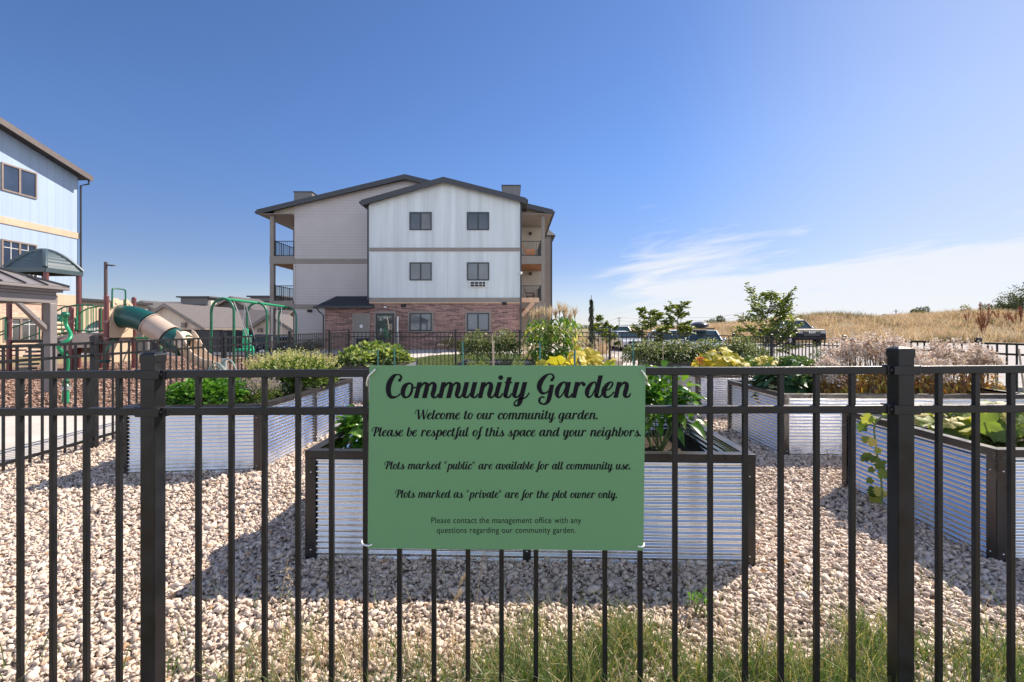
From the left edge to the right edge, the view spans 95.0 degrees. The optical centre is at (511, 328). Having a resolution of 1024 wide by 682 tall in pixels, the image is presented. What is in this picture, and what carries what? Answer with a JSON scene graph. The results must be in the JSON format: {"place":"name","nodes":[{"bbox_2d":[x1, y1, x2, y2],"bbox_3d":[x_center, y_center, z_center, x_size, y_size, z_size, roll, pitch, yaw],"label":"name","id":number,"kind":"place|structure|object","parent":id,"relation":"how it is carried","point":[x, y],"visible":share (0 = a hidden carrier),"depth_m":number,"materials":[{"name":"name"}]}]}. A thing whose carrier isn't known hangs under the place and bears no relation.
{"place":"outdoors","nodes":[
{"label":"outdoors","id":0,"kind":"place"},
{"bbox_2d":[0,416,114,462],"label":"walkway","id":1,"kind":"structure","parent":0,"point":[10,436],"depth_m":5.89,"materials":[{"name":"concrete"}]},
{"bbox_2d":[0,355,336,407],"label":"mulch ground","id":2,"kind":"structure","parent":0,"point":[82,364],"depth_m":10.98,"materials":[{"name":"brown wood"}]},
{"bbox_2d":[0,267,69,391],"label":"gazebo","id":3,"kind":"object","parent":2,"relation":"on","point":[19,290],"visible":0.94,"depth_m":9.16,"materials":[{"name":"beige wood"}]},
{"bbox_2d":[56,312,72,402],"bbox_3d":[-7.702,0.515,8.121,0.191,1.605,0.326,0,0,-23],"label":"climbing pole","id":4,"kind":"object","parent":2,"relation":"on","point":[65,315],"visible":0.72,"depth_m":8.10,"materials":[{"name":"metal"}]},
{"bbox_2d":[0,248,227,370],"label":"playground set","id":5,"kind":"object","parent":2,"relation":"on","point":[123,319],"visible":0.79,"depth_m":14.17,"materials":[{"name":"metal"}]},
{"bbox_2d":[210,297,296,360],"bbox_3d":[-10.663,0.105,20.118,1.164,2.430,6.853,0,0,-8],"label":"swing set","id":6,"kind":"object","parent":2,"relation":"on","point":[245,329],"visible":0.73,"depth_m":18.24,"materials":[{"name":"green metal"}]},
{"bbox_2d":[167,352,343,364],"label":"kerb","id":7,"kind":"structure","parent":2,"relation":"on","point":[219,353],"depth_m":22.43,"materials":[{"name":"concrete"}]},
{"bbox_2d":[308,348,554,357],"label":"patio","id":8,"kind":"structure","parent":0,"point":[422,352],"depth_m":24.88,"materials":[{"name":"concrete"}]},
{"bbox_2d":[415,353,542,364],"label":"lawn","id":9,"kind":"structure","parent":0,"point":[432,358],"depth_m":20.01,"materials":[{"name":"green plant"}]},
{"bbox_2d":[0,398,1023,681],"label":"gravel ground","id":10,"kind":"structure","parent":0,"point":[74,669],"depth_m":2.26,"materials":[{"name":"beige gravel"}]},
{"bbox_2d":[123,378,352,475],"bbox_3d":[-2.805,0.993,5.265,1.260,0.614,2.337,0,0,0],"label":"raised bed","id":11,"kind":"object","parent":10,"relation":"on","point":[180,443],"visible":0.45,"depth_m":4.22,"materials":[{"name":"metal"}]},
{"bbox_2d":[166,378,252,404],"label":"parsley plant","id":12,"kind":"object","parent":11,"relation":"on","point":[214,390],"visible":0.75,"depth_m":4.43,"materials":[{"name":"green plant"}]},
{"bbox_2d":[208,358,241,402],"bbox_3d":[-3.063,0.577,4.932,0.370,0.508,0.183,0,0,4],"label":"garden hose","id":13,"kind":"object","parent":11,"relation":"on","point":[221,366],"visible":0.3,"depth_m":4.94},
{"bbox_2d":[235,368,283,403],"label":"lavender plant","id":14,"kind":"object","parent":11,"relation":"on","point":[253,385],"visible":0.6,"depth_m":4.89,"materials":[{"name":"green plant"}]},
{"bbox_2d":[240,346,343,395],"bbox_3d":[-2.667,0.533,5.720,1.145,0.646,1.080,0,0,0],"label":"flowering herb","id":15,"kind":"object","parent":11,"relation":"on","point":[289,361],"visible":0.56,"depth_m":5.57,"materials":[{"name":"green plant"}]},
{"bbox_2d":[332,359,417,400],"bbox_3d":[-2.740,0.993,9.385,1.271,0.614,2.300,0,0,0],"label":"raised bed","id":16,"kind":"object","parent":10,"relation":"on","point":[357,388],"visible":0.2,"depth_m":8.28,"materials":[{"name":"metal"}]},
{"bbox_2d":[332,344,380,366],"bbox_3d":[-2.969,0.577,8.992,0.939,0.565,0.901,0,0,0],"label":"leafy vegetable","id":17,"kind":"object","parent":16,"relation":"on","point":[350,354],"visible":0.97,"depth_m":8.84,"materials":[{"name":"green plant"}]},
{"bbox_2d":[359,339,385,365],"bbox_3d":[-2.974,0.544,10.021,0.910,0.624,0.914,0,0,0],"label":"leafy vegetable","id":18,"kind":"object","parent":16,"relation":"on","point":[369,345],"visible":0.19,"depth_m":9.89,"materials":[{"name":"green plant"}]},
{"bbox_2d":[368,342,416,364],"bbox_3d":[-2.432,0.569,9.501,0.983,0.575,1.041,0,0,0],"label":"leafy vegetable","id":19,"kind":"object","parent":16,"relation":"on","point":[386,354],"visible":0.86,"depth_m":9.30,"materials":[{"name":"green plant"}]},
{"bbox_2d":[457,359,580,364],"bbox_3d":[0.180,0.993,9.770,2.511,0.614,1.291,0,0,0],"label":"raised bed","id":20,"kind":"object","parent":10,"relation":"on","point":[525,362],"visible":0.08,"depth_m":10.34,"materials":[{"name":"metal"}]},
{"bbox_2d":[456,329,495,362],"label":"tomato plant","id":21,"kind":"object","parent":20,"relation":"on","point":[480,347],"visible":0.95,"depth_m":9.51,"materials":[{"name":"green plant"}]},
{"bbox_2d":[488,328,523,362],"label":"tomato plant","id":22,"kind":"object","parent":20,"relation":"on","point":[502,344],"visible":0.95,"depth_m":9.58,"materials":[{"name":"green plant"}]},
{"bbox_2d":[520,304,543,361],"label":"corn plant","id":23,"kind":"object","parent":20,"relation":"on","point":[535,325],"visible":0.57,"depth_m":10.12,"materials":[{"name":"green plant"}]},
{"bbox_2d":[516,308,551,362],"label":"corn plant","id":24,"kind":"object","parent":20,"relation":"on","point":[532,313],"visible":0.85,"depth_m":9.59,"materials":[{"name":"green plant"}]},
{"bbox_2d":[520,306,549,361],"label":"corn plant","id":25,"kind":"object","parent":20,"relation":"on","point":[539,315],"visible":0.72,"depth_m":9.93,"materials":[{"name":"green plant"}]},
{"bbox_2d":[523,310,564,360],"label":"corn plant","id":26,"kind":"object","parent":20,"relation":"on","point":[545,341],"visible":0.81,"depth_m":9.41,"materials":[{"name":"green plant"}]},
{"bbox_2d":[530,308,564,360],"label":"corn plant","id":27,"kind":"object","parent":20,"relation":"on","point":[545,335],"visible":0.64,"depth_m":9.49,"materials":[{"name":"green plant"}]},
{"bbox_2d":[535,306,572,356],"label":"corn plant","id":28,"kind":"object","parent":20,"relation":"on","point":[555,312],"visible":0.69,"depth_m":9.38,"materials":[{"name":"green plant"}]},
{"bbox_2d":[549,305,583,359],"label":"corn plant","id":29,"kind":"object","parent":20,"relation":"on","point":[563,327],"visible":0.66,"depth_m":9.61,"materials":[{"name":"green plant"}]},
{"bbox_2d":[549,309,585,359],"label":"corn plant","id":30,"kind":"object","parent":20,"relation":"on","point":[569,317],"visible":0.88,"depth_m":9.21,"materials":[{"name":"green plant"}]},
{"bbox_2d":[559,306,589,353],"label":"corn plant","id":31,"kind":"object","parent":20,"relation":"on","point":[575,312],"visible":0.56,"depth_m":9.80,"materials":[{"name":"green plant"}]},
{"bbox_2d":[305,415,755,566],"bbox_3d":[0.102,0.993,3.215,2.536,0.614,1.341,0,0,0],"label":"raised bed","id":32,"kind":"object","parent":10,"relation":"on","point":[692,500],"visible":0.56,"depth_m":2.58,"materials":[{"name":"metal"}]},
{"bbox_2d":[324,404,362,448],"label":"pepper plant","id":33,"kind":"object","parent":32,"relation":"on","point":[349,425],"visible":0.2,"depth_m":3.03,"materials":[{"name":"green plant"}]},
{"bbox_2d":[644,360,706,450],"bbox_3d":[1.006,0.537,3.191,0.640,0.638,0.654,0,0,0],"label":"pepper plant","id":34,"kind":"object","parent":32,"relation":"on","point":[655,394],"visible":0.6,"depth_m":3.10,"materials":[{"name":"green plant"}]},
{"bbox_2d":[224,556,867,681],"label":"straw grass","id":35,"kind":"structure","parent":10,"relation":"on","point":[371,665],"depth_m":1.82,"materials":[{"name":"plant"}]},
{"bbox_2d":[638,359,691,390],"bbox_3d":[3.995,0.993,9.695,2.501,0.614,1.301,0,0,0],"label":"raised bed","id":36,"kind":"object","parent":10,"relation":"on","point":[683,364],"visible":0.02,"depth_m":9.10,"materials":[{"name":"metal"}]},
{"bbox_2d":[620,338,668,365],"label":"tomato plant","id":37,"kind":"object","parent":36,"relation":"on","point":[647,352],"visible":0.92,"depth_m":9.37,"materials":[{"name":"green plant"}]},
{"bbox_2d":[654,339,703,363],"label":"tomato plant","id":38,"kind":"object","parent":36,"relation":"on","point":[676,352],"visible":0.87,"depth_m":9.34,"materials":[{"name":"green plant"}]},
{"bbox_2d":[683,337,729,362],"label":"tomato plant","id":39,"kind":"object","parent":36,"relation":"on","point":[704,347],"visible":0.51,"depth_m":9.44,"materials":[{"name":"green plant"}]},
{"bbox_2d":[720,335,769,357],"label":"tomato plant","id":40,"kind":"object","parent":36,"relation":"on","point":[738,348],"visible":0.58,"depth_m":9.40,"materials":[{"name":"green plant"}]},
{"bbox_2d":[685,588,715,617],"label":"leafy weed","id":41,"kind":"object","parent":10,"relation":"on","point":[696,593],"visible":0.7,"depth_m":2.10,"materials":[{"name":"green plant"}]},
{"bbox_2d":[670,374,863,415],"bbox_3d":[3.985,0.993,7.565,2.501,0.614,1.301,0,0,0],"label":"raised bed","id":42,"kind":"object","parent":10,"relation":"on","point":[720,390],"visible":0.18,"depth_m":6.96,"materials":[{"name":"metal"}]},
{"bbox_2d":[691,347,750,366],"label":"squash plant","id":43,"kind":"object","parent":42,"relation":"on","point":[713,358],"visible":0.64,"depth_m":7.36,"materials":[{"name":"yellow plant"}]},
{"bbox_2d":[737,355,783,366],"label":"squash plant","id":44,"kind":"object","parent":42,"relation":"on","point":[752,361],"visible":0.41,"depth_m":7.33,"materials":[{"name":"yellow plant"}]},
{"bbox_2d":[774,355,817,365],"bbox_3d":[4.421,0.635,7.351,0.790,0.443,0.789,0,0,0],"label":"herb mound","id":45,"kind":"object","parent":42,"relation":"on","point":[802,358],"visible":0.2,"depth_m":7.26,"materials":[{"name":"green plant"}]},
{"bbox_2d":[727,380,1023,456],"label":"raised bed","id":46,"kind":"object","parent":10,"relation":"on","point":[798,433],"visible":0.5,"depth_m":4.73,"materials":[{"name":"metal"}]},
{"bbox_2d":[749,359,812,398],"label":"kale plant","id":47,"kind":"object","parent":46,"relation":"on","point":[793,383],"visible":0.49,"depth_m":5.19,"materials":[{"name":"green plant"}]},
{"bbox_2d":[809,353,847,392],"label":"seed head plant","id":48,"kind":"object","parent":46,"relation":"on","point":[826,381],"visible":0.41,"depth_m":5.03,"materials":[{"name":"beige plant"}]},
{"bbox_2d":[817,332,873,392],"bbox_3d":[3.783,0.478,5.324,0.536,0.877,0.477,0,0,-23],"label":"seed head plant","id":49,"kind":"object","parent":46,"relation":"on","point":[845,349],"visible":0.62,"depth_m":5.24,"materials":[{"name":"beige plant"}]},
{"bbox_2d":[848,329,903,392],"bbox_3d":[4.016,0.480,5.190,0.595,0.944,0.552,0,0,0],"label":"seed head plant","id":50,"kind":"object","parent":46,"relation":"on","point":[879,381],"visible":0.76,"depth_m":5.13,"materials":[{"name":"beige plant"}]},
{"bbox_2d":[874,335,929,390],"bbox_3d":[4.448,0.510,5.387,0.558,0.872,0.556,0,0,-37],"label":"seed head plant","id":51,"kind":"object","parent":46,"relation":"on","point":[906,344],"visible":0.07,"depth_m":5.37,"materials":[{"name":"beige plant"}]},
{"bbox_2d":[914,349,956,393],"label":"seed head plant","id":52,"kind":"object","parent":46,"relation":"on","point":[923,387],"visible":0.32,"depth_m":4.95,"materials":[{"name":"beige plant"}]},
{"bbox_2d":[919,336,987,393],"bbox_3d":[4.840,0.511,5.211,0.589,0.848,0.589,0,0,0],"label":"seed head plant","id":53,"kind":"object","parent":46,"relation":"on","point":[940,352],"visible":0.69,"depth_m":5.12,"materials":[{"name":"beige plant"}]},
{"bbox_2d":[944,339,1007,393],"bbox_3d":[5.245,0.529,5.299,0.509,0.828,0.528,0,0,0],"label":"seed head plant","id":54,"kind":"object","parent":46,"relation":"on","point":[988,359],"visible":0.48,"depth_m":5.21,"materials":[{"name":"beige plant"}]},
{"bbox_2d":[842,413,1023,561],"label":"raised bed","id":55,"kind":"object","parent":10,"relation":"on","point":[956,489],"visible":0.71,"depth_m":2.83,"materials":[{"name":"metal"}]},
{"bbox_2d":[856,413,886,504],"bbox_3d":[2.664,0.925,3.375,0.325,0.702,0.209,0,0,39],"label":"hanging vine","id":56,"kind":"object","parent":55,"relation":"hanging from","point":[876,494],"visible":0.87,"depth_m":3.40,"materials":[{"name":"green plant"}]},
{"bbox_2d":[914,400,1023,446],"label":"squash vine","id":57,"kind":"object","parent":55,"relation":"on","point":[992,429],"visible":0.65,"depth_m":3.17,"materials":[{"name":"green plant"}]},
{"bbox_2d":[0,316,1023,367],"bbox_3d":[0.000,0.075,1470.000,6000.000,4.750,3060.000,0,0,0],"label":"ground","id":58,"kind":"structure","parent":0,"point":[59,361],"depth_m":50.81,"materials":[{"name":"beige soil"}]},
{"bbox_2d":[0,117,152,357],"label":"apartment building","id":59,"kind":"structure","parent":58,"relation":"on","point":[38,194],"depth_m":22.27,"materials":[{"name":"blue"}]},
{"bbox_2d":[1,162,36,198],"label":"window","id":60,"kind":"structure","parent":59,"relation":"in","point":[14,179],"depth_m":21.47,"materials":[{"name":"blue glass"}]},
{"bbox_2d":[1,239,36,266],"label":"window","id":61,"kind":"structure","parent":59,"relation":"in","point":[10,249],"depth_m":21.19,"materials":[{"name":"blue glass"}]},
{"bbox_2d":[0,314,39,344],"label":"window","id":62,"kind":"structure","parent":59,"relation":"in","point":[28,329],"depth_m":21.58,"materials":[{"name":"glass"}]},
{"bbox_2d":[139,300,182,310],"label":"apartment block","id":63,"kind":"structure","parent":58,"relation":"on","point":[156,304],"depth_m":76.61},
{"bbox_2d":[0,330,349,470],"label":"steel fence","id":64,"kind":"object","parent":58,"relation":"on","point":[94,343],"visible":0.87,"depth_m":5.14,"materials":[{"name":"black metal"}]},
{"bbox_2d":[148,303,242,349],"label":"garage","id":65,"kind":"structure","parent":58,"relation":"on","point":[187,317],"depth_m":38.88,"materials":[{"name":"grey"}]},
{"bbox_2d":[171,296,221,305],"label":"apartment block","id":66,"kind":"structure","parent":58,"relation":"on","point":[196,300],"depth_m":86.00,"materials":[{"name":"white plastic"}]},
{"bbox_2d":[214,296,276,309],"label":"apartment block","id":67,"kind":"structure","parent":58,"relation":"on","point":[225,303],"depth_m":72.00,"materials":[{"name":"white plastic"}]},
{"bbox_2d":[205,296,292,309],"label":"apartment block","id":68,"kind":"structure","parent":58,"relation":"on","point":[265,299],"depth_m":86.00,"materials":[{"name":"white plastic"}]},
{"bbox_2d":[235,310,292,330],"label":"garage","id":69,"kind":"structure","parent":58,"relation":"on","point":[255,315],"depth_m":45.91,"materials":[{"name":"grey"}]},
{"bbox_2d":[242,313,292,336],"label":"garage","id":70,"kind":"structure","parent":58,"relation":"on","point":[259,326],"depth_m":40.00,"materials":[{"name":"grey"}]},
{"bbox_2d":[255,174,555,348],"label":"apartment building","id":71,"kind":"structure","parent":58,"relation":"on","point":[404,253],"depth_m":28.40,"materials":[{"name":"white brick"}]},
{"bbox_2d":[352,313,369,345],"bbox_3d":[-9.114,0.200,28.385,1.066,2.200,0.069,0,0,0],"label":"door","id":72,"kind":"structure","parent":71,"relation":"in","point":[360,321],"depth_m":28.37,"materials":[{"name":"metal"}]},
{"bbox_2d":[374,311,395,344],"bbox_3d":[-7.681,0.135,28.343,1.290,2.330,0.112,0,0,0],"label":"glass door","id":73,"kind":"structure","parent":71,"relation":"in","point":[384,321],"depth_m":28.37,"materials":[{"name":"glass"}]},
{"bbox_2d":[409,212,431,229],"bbox_3d":[-5.525,-6.475,28.375,1.343,1.090,0.050,0,0,0],"label":"window","id":74,"kind":"structure","parent":71,"relation":"in","point":[417,220],"depth_m":28.38,"materials":[{"name":"grey glass"}]},
{"bbox_2d":[409,262,431,279],"bbox_3d":[-5.525,-3.435,28.375,1.343,1.090,0.050,0,0,0],"label":"window","id":75,"kind":"structure","parent":71,"relation":"in","point":[417,270],"depth_m":28.38,"materials":[{"name":"grey glass"}]},
{"bbox_2d":[408,311,433,331],"bbox_3d":[-5.525,-0.375,28.375,1.563,1.310,0.050,0,0,0],"label":"window","id":76,"kind":"structure","parent":71,"relation":"in","point":[418,321],"depth_m":28.38,"materials":[{"name":"clear glass"}]},
{"bbox_2d":[467,212,488,229],"bbox_3d":[-2.053,-6.475,28.375,1.343,1.090,0.050,0,0,0],"label":"window","id":77,"kind":"structure","parent":71,"relation":"in","point":[475,220],"depth_m":28.38,"materials":[{"name":"clear glass"}]},
{"bbox_2d":[467,262,488,279],"bbox_3d":[-2.053,-3.435,28.375,1.343,1.090,0.050,0,0,0],"label":"window","id":78,"kind":"structure","parent":71,"relation":"in","point":[475,270],"depth_m":28.38,"materials":[{"name":"clear glass"}]},
{"bbox_2d":[465,311,490,331],"bbox_3d":[-2.053,-0.375,28.375,1.563,1.310,0.050,0,0,0],"label":"window","id":79,"kind":"structure","parent":71,"relation":"in","point":[474,320],"depth_m":28.38,"materials":[{"name":"clear glass"}]},
{"bbox_2d":[350,330,642,364],"bbox_3d":[-0.461,0.698,14.000,8.738,1.305,0.056,0,0,0],"label":"steel fence","id":80,"kind":"object","parent":58,"relation":"on","point":[519,332],"visible":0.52,"depth_m":13.99,"materials":[{"name":"black metal"}]},
{"bbox_2d":[0,346,1023,681],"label":"steel fence","id":81,"kind":"object","parent":58,"relation":"on","point":[900,370],"visible":0.81,"depth_m":1.60,"materials":[{"name":"black metal"}]},
{"bbox_2d":[361,365,647,550],"bbox_3d":[-0.028,0.428,1.561,0.964,0.611,0.045,0,0,0],"label":"garden sign","id":82,"kind":"object","parent":81,"relation":"attached to","point":[526,457],"visible":1,"depth_m":1.55,"materials":[{"name":"green metal"}]},
{"bbox_2d":[0,550,1023,681],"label":"grass","id":83,"kind":"structure","parent":58,"relation":"on","point":[591,673],"depth_m":1.76,"materials":[{"name":"green plant"}]},
{"bbox_2d":[588,295,594,348],"bbox_3d":[3.204,-0.007,19.006,0.357,2.650,0.391,0,0,0],"label":"columnar conifer","id":84,"kind":"object","parent":58,"relation":"on","point":[591,318],"visible":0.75,"depth_m":18.96,"materials":[{"name":"green plant"}]},
{"bbox_2d":[587,314,617,351],"bbox_3d":[5.770,0.423,30.030,1.630,2.601,1.992,0,0,-35],"label":"young tree","id":85,"kind":"object","parent":58,"relation":"on","point":[598,318],"visible":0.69,"depth_m":29.76,"materials":[{"name":"green plant"}]},
{"bbox_2d":[603,324,620,351],"bbox_3d":[6.941,0.704,32.975,1.478,2.134,1.215,0,0,0],"label":"young tree","id":86,"kind":"object","parent":58,"relation":"on","point":[610,326],"visible":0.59,"depth_m":32.90,"materials":[{"name":"green plant"}]},
{"bbox_2d":[626,306,674,346],"bbox_3d":[7.051,0.321,23.806,2.242,2.901,1.918,0,0,28],"label":"young tree","id":87,"kind":"object","parent":58,"relation":"on","point":[650,322],"visible":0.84,"depth_m":23.82,"materials":[{"name":"green plant"}]},
{"bbox_2d":[659,301,696,339],"bbox_3d":[8.859,0.139,24.925,2.078,3.263,2.079,0,0,0],"label":"young tree","id":88,"kind":"object","parent":58,"relation":"on","point":[683,327],"visible":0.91,"depth_m":24.76,"materials":[{"name":"green plant"}]},
{"bbox_2d":[643,332,731,346],"bbox_3d":[5.050,0.680,13.600,2.474,1.140,0.026,0,0,19],"label":"steel fence","id":89,"kind":"object","parent":58,"relation":"on","point":[675,338],"visible":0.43,"depth_m":13.63,"materials":[{"name":"black metal"}]},
{"bbox_2d":[728,282,806,354],"bbox_3d":[8.882,-0.094,16.461,2.711,2.972,2.478,0,0,0],"label":"young tree","id":90,"kind":"object","parent":58,"relation":"on","point":[782,305],"visible":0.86,"depth_m":16.19,"materials":[{"name":"green plant"}]},
{"bbox_2d":[560,305,1023,346],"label":"dry grass","id":91,"kind":"structure","parent":58,"relation":"on","point":[850,319],"depth_m":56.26,"materials":[{"name":"beige plant"}]},
{"bbox_2d":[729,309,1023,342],"bbox_3d":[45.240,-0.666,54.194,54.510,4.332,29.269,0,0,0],"label":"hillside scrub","id":92,"kind":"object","parent":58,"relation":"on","point":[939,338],"visible":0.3,"depth_m":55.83,"materials":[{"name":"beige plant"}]},
{"bbox_2d":[732,333,1023,391],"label":"steel fence","id":93,"kind":"object","parent":58,"relation":"on","point":[772,342],"visible":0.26,"depth_m":9.30,"materials":[{"name":"metal"}]},
{"bbox_2d":[972,310,993,334],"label":"red weed","id":94,"kind":"object","parent":58,"relation":"on","point":[981,324],"visible":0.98,"depth_m":47.93,"materials":[{"name":"brown plant"}]},
{"bbox_2d":[978,282,1023,310],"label":"broadleaf tree","id":95,"kind":"object","parent":58,"relation":"on","point":[1014,299],"visible":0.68,"depth_m":66.46,"materials":[{"name":"green plant"}]},
{"bbox_2d":[0,0,1023,324],"label":"sky","id":96,"kind":"structure","parent":0,"point":[855,155],"materials":[{"name":"blue"}]},
{"bbox_2d":[565,356,637,364],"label":"garden path","id":97,"kind":"structure","parent":0,"point":[623,363],"depth_m":17.15,"materials":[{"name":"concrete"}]},
{"bbox_2d":[595,343,1023,386],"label":"parking lot","id":98,"kind":"structure","parent":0,"point":[1011,358],"depth_m":28.38,"materials":[{"name":"grey asphalt"}]},
{"bbox_2d":[607,331,640,350],"bbox_3d":[8.962,0.952,36.999,2.297,1.496,4.659,0,0,0],"label":"parked car","id":99,"kind":"object","parent":98,"relation":"on","point":[624,340],"visible":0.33,"depth_m":35.78,"materials":[{"name":"white paint"}]},
{"bbox_2d":[649,328,685,347],"bbox_3d":[9.572,0.857,28.396,2.307,1.686,4.632,0,0,8],"label":"parked car","id":100,"kind":"object","parent":98,"relation":"on","point":[673,335],"visible":0.03,"depth_m":27.64,"materials":[{"name":"white paint"}]},
{"bbox_2d":[682,330,726,346],"bbox_3d":[10.779,0.857,26.796,2.327,1.686,4.732,0,0,10],"label":"parked car","id":101,"kind":"object","parent":98,"relation":"on","point":[710,332],"visible":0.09,"depth_m":26.05,"materials":[{"name":"blue paint"}]},
{"bbox_2d":[757,319,825,345],"bbox_3d":[21.563,0.305,36.582,2.537,1.956,6.025,0,0,0],"label":"pickup truck","id":102,"kind":"object","parent":98,"relation":"on","point":[806,330],"visible":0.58,"depth_m":34.03,"materials":[{"name":"grey paint"}]},
{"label":"driveway","id":103,"kind":"structure","parent":0,"visible":0},
{"bbox_2d":[104,262,115,294],"bbox_3d":[-34.297,-1.600,40.000,0.812,8.100,0.300,0,0,0],"label":"light pole","id":104,"kind":"object","parent":103,"relation":"on","point":[106,264],"visible":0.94,"depth_m":39.90,"materials":[{"name":"metal"}]},
{"bbox_2d":[150,330,252,351],"bbox_3d":[-20.506,1.150,31.225,4.571,2.100,3.550,0,0,0],"label":"bin enclosure","id":105,"kind":"object","parent":103,"relation":"on","point":[205,333],"visible":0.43,"depth_m":29.50,"materials":[{"name":"metal"}]},
{"bbox_2d":[243,334,277,351],"bbox_3d":[-18.738,1.212,32.598,4.532,1.576,2.307,0,0,-25],"label":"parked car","id":106,"kind":"object","parent":103,"relation":"on","point":[260,344],"visible":0.09,"depth_m":32.32,"materials":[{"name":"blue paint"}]},
{"bbox_3d":[0.115,0.993,5.440,2.521,0.614,1.311,0,0,0],"label":"raised bed","id":107,"kind":"object","parent":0,"visible":0},
{"bbox_2d":[535,345,615,364],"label":"squash plant","id":108,"kind":"object","parent":107,"relation":"on","point":[589,356],"visible":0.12,"depth_m":5.29,"materials":[{"name":"yellow plant"}]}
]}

